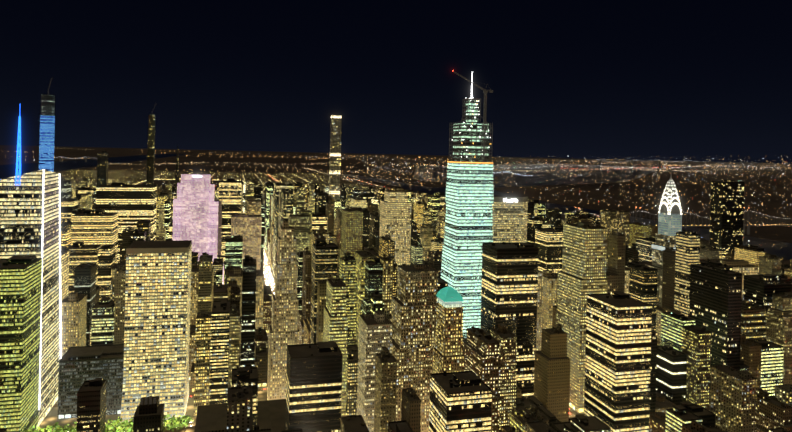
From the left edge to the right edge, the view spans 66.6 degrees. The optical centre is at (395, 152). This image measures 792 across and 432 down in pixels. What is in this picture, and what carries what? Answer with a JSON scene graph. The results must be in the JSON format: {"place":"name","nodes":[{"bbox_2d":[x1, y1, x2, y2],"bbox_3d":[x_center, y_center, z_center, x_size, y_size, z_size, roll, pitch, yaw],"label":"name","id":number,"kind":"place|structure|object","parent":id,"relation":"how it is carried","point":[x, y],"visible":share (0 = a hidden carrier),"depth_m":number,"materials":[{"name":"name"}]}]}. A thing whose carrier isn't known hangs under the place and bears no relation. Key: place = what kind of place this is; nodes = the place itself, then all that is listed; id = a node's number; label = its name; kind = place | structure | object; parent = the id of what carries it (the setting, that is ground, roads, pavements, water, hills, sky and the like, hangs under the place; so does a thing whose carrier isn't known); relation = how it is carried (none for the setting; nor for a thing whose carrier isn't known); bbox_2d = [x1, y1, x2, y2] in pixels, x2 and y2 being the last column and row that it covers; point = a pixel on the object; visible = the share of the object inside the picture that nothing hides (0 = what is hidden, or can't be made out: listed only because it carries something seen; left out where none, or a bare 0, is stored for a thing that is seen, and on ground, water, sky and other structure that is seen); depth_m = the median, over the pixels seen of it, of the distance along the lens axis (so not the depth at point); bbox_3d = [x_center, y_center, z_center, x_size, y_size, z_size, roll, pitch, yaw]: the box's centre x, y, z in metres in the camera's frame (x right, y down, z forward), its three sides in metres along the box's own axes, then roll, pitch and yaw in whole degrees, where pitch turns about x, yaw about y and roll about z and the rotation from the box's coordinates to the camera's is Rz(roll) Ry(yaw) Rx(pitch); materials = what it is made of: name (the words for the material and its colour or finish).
{"place":"outdoors","nodes":[
{"label":"outdoors","id":0,"kind":"place"},
{"bbox_2d":[25,414,193,431],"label":"park tree","id":1,"kind":"object","parent":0,"point":[178,422],"depth_m":654.57,"materials":[{"name":"green plant"}]},
{"bbox_2d":[164,426,194,431],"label":"park pavement","id":2,"kind":"structure","parent":0,"point":[181,429],"depth_m":682.47,"materials":[{"name":"grey"}]},
{"bbox_2d":[194,399,285,431],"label":"building roof","id":3,"kind":"structure","parent":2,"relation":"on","point":[271,414],"depth_m":654.07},
{"bbox_2d":[39,174,583,431],"bbox_3d":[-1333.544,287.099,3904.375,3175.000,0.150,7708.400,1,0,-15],"label":"sidewalk pavement","id":4,"kind":"structure","parent":0,"point":[51,417],"depth_m":713.90,"materials":[{"name":"grey concrete"}]},
{"bbox_2d":[0,145,791,266],"bbox_3d":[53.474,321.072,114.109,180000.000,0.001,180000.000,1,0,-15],"label":"ground","id":5,"kind":"structure","parent":0,"point":[776,202],"depth_m":9714.38,"materials":[{"name":"grey"}]},
{"bbox_2d":[47,173,575,431],"bbox_3d":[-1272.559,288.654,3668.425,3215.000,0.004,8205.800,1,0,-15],"label":"road surface","id":6,"kind":"object","parent":5,"relation":"on","point":[268,276],"visible":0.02,"depth_m":1510.25,"materials":[{"name":"grey asphalt"}]},
{"bbox_2d":[60,179,629,379],"bbox_3d":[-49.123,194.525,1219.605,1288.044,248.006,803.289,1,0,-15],"label":"buildings","id":7,"kind":"structure","parent":5,"relation":"on","point":[96,236],"depth_m":1079.84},
{"bbox_2d":[59,156,687,171],"bbox_3d":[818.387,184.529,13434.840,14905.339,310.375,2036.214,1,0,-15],"label":"bridge towers","id":8,"kind":"structure","parent":5,"relation":"on","point":[600,164],"depth_m":13586.73,"materials":[{"name":"grey metal"}]},
{"bbox_2d":[0,94,758,431],"bbox_3d":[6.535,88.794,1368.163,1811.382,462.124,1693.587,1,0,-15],"label":"skyscrapers","id":9,"kind":"structure","parent":5,"relation":"on","point":[492,274],"depth_m":699.48,"materials":[{"name":"yellow glass"}]},
{"bbox_2d":[0,114,20,184],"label":"spire","id":10,"kind":"structure","parent":9,"relation":"on","point":[19,152],"depth_m":678.75,"materials":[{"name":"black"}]},
{"bbox_2d":[39,169,201,409],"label":"light strips","id":11,"kind":"object","parent":9,"relation":"on","point":[60,273],"visible":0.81,"depth_m":686.94,"materials":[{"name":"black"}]},
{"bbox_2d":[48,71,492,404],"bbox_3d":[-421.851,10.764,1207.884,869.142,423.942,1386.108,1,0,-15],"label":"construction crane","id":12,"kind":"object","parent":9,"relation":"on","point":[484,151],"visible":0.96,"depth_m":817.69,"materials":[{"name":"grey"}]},
{"bbox_2d":[659,179,681,215],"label":"tower crown","id":13,"kind":"object","parent":9,"relation":"on","point":[675,209],"visible":0.83,"depth_m":915.82},
{"bbox_2d":[659,180,682,214],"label":"crown lights","id":14,"kind":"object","parent":9,"relation":"on","point":[661,203],"depth_m":915.70},
{"bbox_2d":[0,170,791,431],"bbox_3d":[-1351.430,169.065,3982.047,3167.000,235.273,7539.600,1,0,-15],"label":"city buildings","id":15,"kind":"structure","parent":5,"relation":"on","point":[721,354],"depth_m":755.54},
{"bbox_2d":[8,148,791,247],"bbox_3d":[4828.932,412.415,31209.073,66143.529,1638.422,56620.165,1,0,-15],"label":"distant city lamps","id":16,"kind":"object","parent":5,"relation":"on","point":[554,170],"visible":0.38,"depth_m":9226.73,"materials":[{"name":"yellow"}]},
{"bbox_2d":[562,208,791,234],"bbox_3d":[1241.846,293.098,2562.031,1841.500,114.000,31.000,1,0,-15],"label":"queensboro bridge","id":17,"kind":"structure","parent":5,"relation":"on","point":[748,225],"depth_m":2625.39,"materials":[{"name":"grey metal"}]},
{"bbox_2d":[0,154,791,259],"bbox_3d":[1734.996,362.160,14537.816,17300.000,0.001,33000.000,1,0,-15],"label":"river water","id":18,"kind":"structure","parent":0,"point":[503,177],"depth_m":8522.88,"materials":[{"name":"black liquid"}]},
{"bbox_2d":[0,0,791,163],"label":"sky","id":19,"kind":"structure","parent":0,"point":[684,80],"materials":[{"name":"black"}]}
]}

